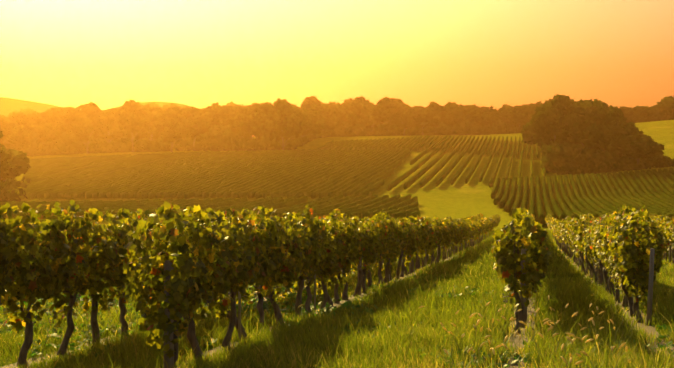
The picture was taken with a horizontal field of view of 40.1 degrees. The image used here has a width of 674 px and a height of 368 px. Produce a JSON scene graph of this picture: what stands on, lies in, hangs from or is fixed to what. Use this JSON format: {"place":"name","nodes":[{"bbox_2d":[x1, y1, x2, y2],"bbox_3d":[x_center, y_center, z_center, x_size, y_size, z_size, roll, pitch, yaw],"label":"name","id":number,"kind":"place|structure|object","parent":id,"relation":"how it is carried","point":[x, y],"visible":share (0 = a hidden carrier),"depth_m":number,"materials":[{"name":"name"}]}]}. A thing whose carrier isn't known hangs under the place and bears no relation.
{"place":"outdoors","nodes":[
{"label":"outdoors","id":0,"kind":"place"},
{"bbox_2d":[0,97,198,116],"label":"distant hills","id":1,"kind":"structure","parent":0,"point":[30,106],"depth_m":553.05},
{"bbox_2d":[3,234,669,344],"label":"vine post wires","id":2,"kind":"object","parent":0,"point":[239,313],"visible":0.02,"depth_m":14.50,"materials":[{"name":"grey metal"}]},
{"bbox_2d":[0,237,673,367],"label":"grass","id":3,"kind":"structure","parent":0,"point":[123,349],"depth_m":13.60,"materials":[{"name":"green plant"}]},
{"bbox_2d":[0,120,673,367],"bbox_3d":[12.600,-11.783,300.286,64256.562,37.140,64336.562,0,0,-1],"label":"ground","id":4,"kind":"structure","parent":0,"point":[448,203],"depth_m":211.52,"materials":[{"name":"green plant"}]},
{"bbox_2d":[0,130,7,179],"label":"tree","id":5,"kind":"object","parent":4,"relation":"on","point":[3,166],"depth_m":175.54,"materials":[{"name":"green plant"}]},
{"bbox_2d":[1,149,30,182],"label":"tree","id":6,"kind":"object","parent":4,"relation":"on","point":[14,158],"depth_m":186.33,"materials":[{"name":"green plant"}]},
{"bbox_2d":[0,118,31,150],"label":"ridge tree","id":7,"kind":"object","parent":4,"relation":"on","point":[6,131],"depth_m":290.50,"materials":[{"name":"green plant"}]},
{"bbox_2d":[9,112,36,148],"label":"ridge tree","id":8,"kind":"object","parent":4,"relation":"on","point":[22,121],"depth_m":295.53,"materials":[{"name":"green plant"}]},
{"bbox_2d":[21,108,38,115],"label":"ridge tree","id":9,"kind":"object","parent":4,"relation":"on","point":[26,112],"depth_m":404.25,"materials":[{"name":"green plant"}]},
{"bbox_2d":[32,111,64,144],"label":"ridge tree","id":10,"kind":"object","parent":4,"relation":"on","point":[55,121],"depth_m":293.50,"materials":[{"name":"green plant"}]},
{"bbox_2d":[53,106,75,135],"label":"ridge tree","id":11,"kind":"object","parent":4,"relation":"on","point":[65,115],"depth_m":297.51,"materials":[{"name":"green plant"}]},
{"bbox_2d":[64,102,103,153],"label":"ridge tree","id":12,"kind":"object","parent":4,"relation":"on","point":[86,132],"depth_m":292.18,"materials":[{"name":"green plant"}]},
{"bbox_2d":[93,108,124,142],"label":"ridge tree","id":13,"kind":"object","parent":4,"relation":"on","point":[110,115],"depth_m":294.79,"materials":[{"name":"green plant"}]},
{"bbox_2d":[117,99,152,151],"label":"ridge tree","id":14,"kind":"object","parent":4,"relation":"on","point":[124,123],"depth_m":292.20,"materials":[{"name":"green plant"}]},
{"bbox_2d":[142,104,162,139],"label":"ridge tree","id":15,"kind":"object","parent":4,"relation":"on","point":[153,122],"depth_m":301.32,"materials":[{"name":"green plant"}]},
{"bbox_2d":[146,102,160,107],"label":"ridge tree","id":16,"kind":"object","parent":4,"relation":"on","point":[153,104],"depth_m":406.40,"materials":[{"name":"green plant"}]},
{"bbox_2d":[144,110,163,139],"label":"ridge tree","id":17,"kind":"object","parent":4,"relation":"on","point":[155,115],"depth_m":299.92,"materials":[{"name":"green plant"}]},
{"bbox_2d":[161,102,177,108],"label":"ridge tree","id":18,"kind":"object","parent":4,"relation":"on","point":[172,104],"depth_m":399.42,"materials":[{"name":"green plant"}]},
{"bbox_2d":[154,105,189,151],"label":"ridge tree","id":19,"kind":"object","parent":4,"relation":"on","point":[170,119],"depth_m":290.48,"materials":[{"name":"green plant"}]},
{"bbox_2d":[180,106,210,150],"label":"ridge tree","id":20,"kind":"object","parent":4,"relation":"on","point":[195,119],"depth_m":292.64,"materials":[{"name":"green plant"}]},
{"bbox_2d":[201,103,232,114],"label":"ridge tree","id":21,"kind":"object","parent":4,"relation":"on","point":[213,104],"depth_m":306.13,"materials":[{"name":"green plant"}]},
{"bbox_2d":[204,106,231,136],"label":"ridge tree","id":22,"kind":"object","parent":4,"relation":"on","point":[212,115],"depth_m":297.95,"materials":[{"name":"green plant"}]},
{"bbox_2d":[226,101,236,106],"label":"ridge tree","id":23,"kind":"object","parent":4,"relation":"on","point":[233,104],"depth_m":433.46,"materials":[{"name":"green plant"}]},
{"bbox_2d":[229,107,252,139],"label":"ridge tree","id":24,"kind":"object","parent":4,"relation":"on","point":[234,118],"depth_m":298.36,"materials":[{"name":"green plant"}]},
{"bbox_2d":[243,106,254,138],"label":"ridge tree","id":25,"kind":"object","parent":4,"relation":"on","point":[251,134],"depth_m":308.86,"materials":[{"name":"green plant"}]},
{"bbox_2d":[242,102,260,138],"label":"ridge tree","id":26,"kind":"object","parent":4,"relation":"on","point":[254,106],"depth_m":319.44,"materials":[{"name":"green plant"}]},
{"bbox_2d":[251,102,270,139],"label":"ridge tree","id":27,"kind":"object","parent":4,"relation":"on","point":[258,119],"depth_m":296.25,"materials":[{"name":"green plant"}]},
{"bbox_2d":[259,98,305,149],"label":"ridge tree","id":28,"kind":"object","parent":4,"relation":"on","point":[294,116],"depth_m":292.28,"materials":[{"name":"green plant"}]},
{"bbox_2d":[284,107,311,139],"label":"ridge tree","id":29,"kind":"object","parent":4,"relation":"on","point":[308,122],"depth_m":313.14,"materials":[{"name":"green plant"}]},
{"bbox_2d":[300,96,320,108],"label":"ridge tree","id":30,"kind":"object","parent":4,"relation":"on","point":[316,100],"depth_m":364.11,"materials":[{"name":"green plant"}]},
{"bbox_2d":[299,109,325,145],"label":"ridge tree","id":31,"kind":"object","parent":4,"relation":"on","point":[314,120],"depth_m":321.42,"materials":[{"name":"green plant"}]},
{"bbox_2d":[301,104,327,129],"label":"ridge tree","id":32,"kind":"object","parent":4,"relation":"on","point":[319,109],"depth_m":349.29,"materials":[{"name":"green plant"}]},
{"bbox_2d":[319,104,339,136],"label":"ridge tree","id":33,"kind":"object","parent":4,"relation":"on","point":[331,118],"depth_m":362.74,"materials":[{"name":"green plant"}]},
{"bbox_2d":[321,102,340,118],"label":"ridge tree","id":34,"kind":"object","parent":4,"relation":"on","point":[332,105],"depth_m":381.86,"materials":[{"name":"green plant"}]},
{"bbox_2d":[41,295,629,367],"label":"grass seed heads","id":35,"kind":"object","parent":4,"relation":"on","point":[540,334],"visible":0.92,"depth_m":10.15,"materials":[{"name":"beige plant"}]},
{"bbox_2d":[0,135,673,223],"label":"vineyard rows","id":36,"kind":"object","parent":4,"relation":"on","point":[581,200],"visible":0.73,"depth_m":202.58,"materials":[{"name":"green plant"}]},
{"bbox_2d":[0,96,673,201],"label":"trees","id":37,"kind":"object","parent":4,"relation":"on","point":[554,165],"visible":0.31,"depth_m":295.99,"materials":[{"name":"green plant"}]},
{"bbox_2d":[0,216,673,365],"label":"grapevine trunks","id":38,"kind":"object","parent":4,"relation":"on","point":[233,322],"visible":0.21,"depth_m":15.89,"materials":[{"name":"brown plant"}]},
{"bbox_2d":[32,258,618,333],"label":"grape clusters","id":39,"kind":"object","parent":38,"relation":"hanging from","point":[503,296],"visible":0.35,"depth_m":14.50,"materials":[{"name":"black"}]},
{"bbox_2d":[0,200,673,358],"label":"vine foliage","id":40,"kind":"object","parent":38,"relation":"attached to","point":[241,255],"visible":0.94,"depth_m":13.06,"materials":[{"name":"green plant"}]},
{"bbox_2d":[0,247,673,367],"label":"soil strips under vines","id":41,"kind":"object","parent":4,"relation":"on","point":[647,328],"visible":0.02,"depth_m":14.19,"materials":[{"name":"brown soil"}]},
{"bbox_2d":[337,103,349,125],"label":"ridge tree","id":42,"kind":"object","parent":4,"relation":"on","point":[344,112],"depth_m":386.46,"materials":[{"name":"green plant"}]},
{"bbox_2d":[345,102,374,133],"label":"ridge tree","id":43,"kind":"object","parent":4,"relation":"on","point":[356,105],"visible":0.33,"depth_m":385.90,"materials":[{"name":"green plant"}]},
{"bbox_2d":[352,96,374,107],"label":"ridge tree","id":44,"kind":"object","parent":4,"relation":"on","point":[359,99],"visible":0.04,"depth_m":399.97,"materials":[{"name":"green plant"}]},
{"bbox_2d":[371,97,404,125],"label":"ridge tree","id":45,"kind":"object","parent":4,"relation":"on","point":[387,118],"visible":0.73,"depth_m":386.95,"materials":[{"name":"green plant"}]},
{"bbox_2d":[396,106,413,135],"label":"ridge tree","id":46,"kind":"object","parent":4,"relation":"on","point":[405,113],"visible":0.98,"depth_m":384.25,"materials":[{"name":"green plant"}]},
{"bbox_2d":[163,235,654,367],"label":"vineyard posts","id":47,"kind":"object","parent":4,"relation":"on","point":[523,300],"visible":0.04,"depth_m":15.11,"materials":[{"name":"brown wood"}]},
{"bbox_2d":[409,107,441,134],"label":"ridge tree","id":48,"kind":"object","parent":4,"relation":"on","point":[424,118],"visible":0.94,"depth_m":385.29,"materials":[{"name":"green plant"}]},
{"bbox_2d":[427,101,446,126],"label":"ridge tree","id":49,"kind":"object","parent":4,"relation":"on","point":[440,107],"visible":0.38,"depth_m":388.29,"materials":[{"name":"green plant"}]},
{"bbox_2d":[443,105,463,130],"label":"ridge tree","id":50,"kind":"object","parent":4,"relation":"on","point":[448,117],"visible":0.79,"depth_m":388.08,"materials":[{"name":"green plant"}]},
{"bbox_2d":[457,104,478,134],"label":"ridge tree","id":51,"kind":"object","parent":4,"relation":"on","point":[466,110],"visible":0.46,"depth_m":391.59,"materials":[{"name":"green plant"}]},
{"bbox_2d":[475,106,498,134],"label":"ridge tree","id":52,"kind":"object","parent":4,"relation":"on","point":[484,115],"visible":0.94,"depth_m":388.80,"materials":[{"name":"green plant"}]},
{"bbox_2d":[494,107,511,127],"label":"ridge tree","id":53,"kind":"object","parent":4,"relation":"on","point":[502,112],"visible":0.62,"depth_m":390.13,"materials":[{"name":"green plant"}]},
{"bbox_2d":[509,105,534,126],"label":"ridge tree","id":54,"kind":"object","parent":4,"relation":"on","point":[526,116],"visible":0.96,"depth_m":386.16,"materials":[{"name":"green plant"}]},
{"bbox_2d":[522,103,535,109],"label":"ridge tree","id":55,"kind":"object","parent":4,"relation":"on","point":[532,105],"visible":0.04,"depth_m":398.99,"materials":[{"name":"green plant"}]},
{"bbox_2d":[521,115,541,147],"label":"tree","id":56,"kind":"object","parent":4,"relation":"on","point":[526,129],"visible":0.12,"depth_m":269.77,"materials":[{"name":"green plant"}]},
{"bbox_2d":[528,94,581,144],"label":"tree","id":57,"kind":"object","parent":4,"relation":"on","point":[563,116],"visible":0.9,"depth_m":248.20,"materials":[{"name":"green plant"}]},
{"bbox_2d":[550,99,590,138],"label":"tree","id":58,"kind":"object","parent":4,"relation":"on","point":[585,103],"depth_m":253.95,"materials":[{"name":"green plant"}]},
{"bbox_2d":[567,101,620,151],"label":"tree","id":59,"kind":"object","parent":4,"relation":"on","point":[596,109],"visible":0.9,"depth_m":242.66,"materials":[{"name":"green plant"}]},
{"bbox_2d":[589,99,626,122],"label":"tree","id":60,"kind":"object","parent":4,"relation":"on","point":[606,105],"depth_m":250.77,"materials":[{"name":"green plant"}]},
{"bbox_2d":[585,116,637,151],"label":"tree","id":61,"kind":"object","parent":4,"relation":"on","point":[621,121],"visible":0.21,"depth_m":241.82,"materials":[{"name":"green plant"}]},
{"bbox_2d":[607,123,643,153],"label":"tree","id":62,"kind":"object","parent":4,"relation":"on","point":[622,129],"visible":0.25,"depth_m":238.88,"materials":[{"name":"green plant"}]},
{"bbox_2d":[619,106,633,115],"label":"ridge tree","id":63,"kind":"object","parent":4,"relation":"on","point":[626,112],"visible":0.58,"depth_m":392.54,"materials":[{"name":"green plant"}]},
{"bbox_2d":[606,133,664,164],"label":"tree","id":64,"kind":"object","parent":4,"relation":"on","point":[623,143],"visible":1,"depth_m":234.95,"materials":[{"name":"green plant"}]},
{"bbox_2d":[632,105,650,119],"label":"ridge tree","id":65,"kind":"object","parent":4,"relation":"on","point":[640,112],"visible":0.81,"depth_m":390.49,"materials":[{"name":"green plant"}]},
{"bbox_2d":[651,104,668,114],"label":"ridge tree","id":66,"kind":"object","parent":4,"relation":"on","point":[658,107],"visible":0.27,"depth_m":392.96,"materials":[{"name":"green plant"}]},
{"bbox_2d":[661,103,673,115],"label":"ridge tree","id":67,"kind":"object","parent":4,"relation":"on","point":[669,108],"visible":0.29,"depth_m":391.39,"materials":[{"name":"green plant"}]}
]}

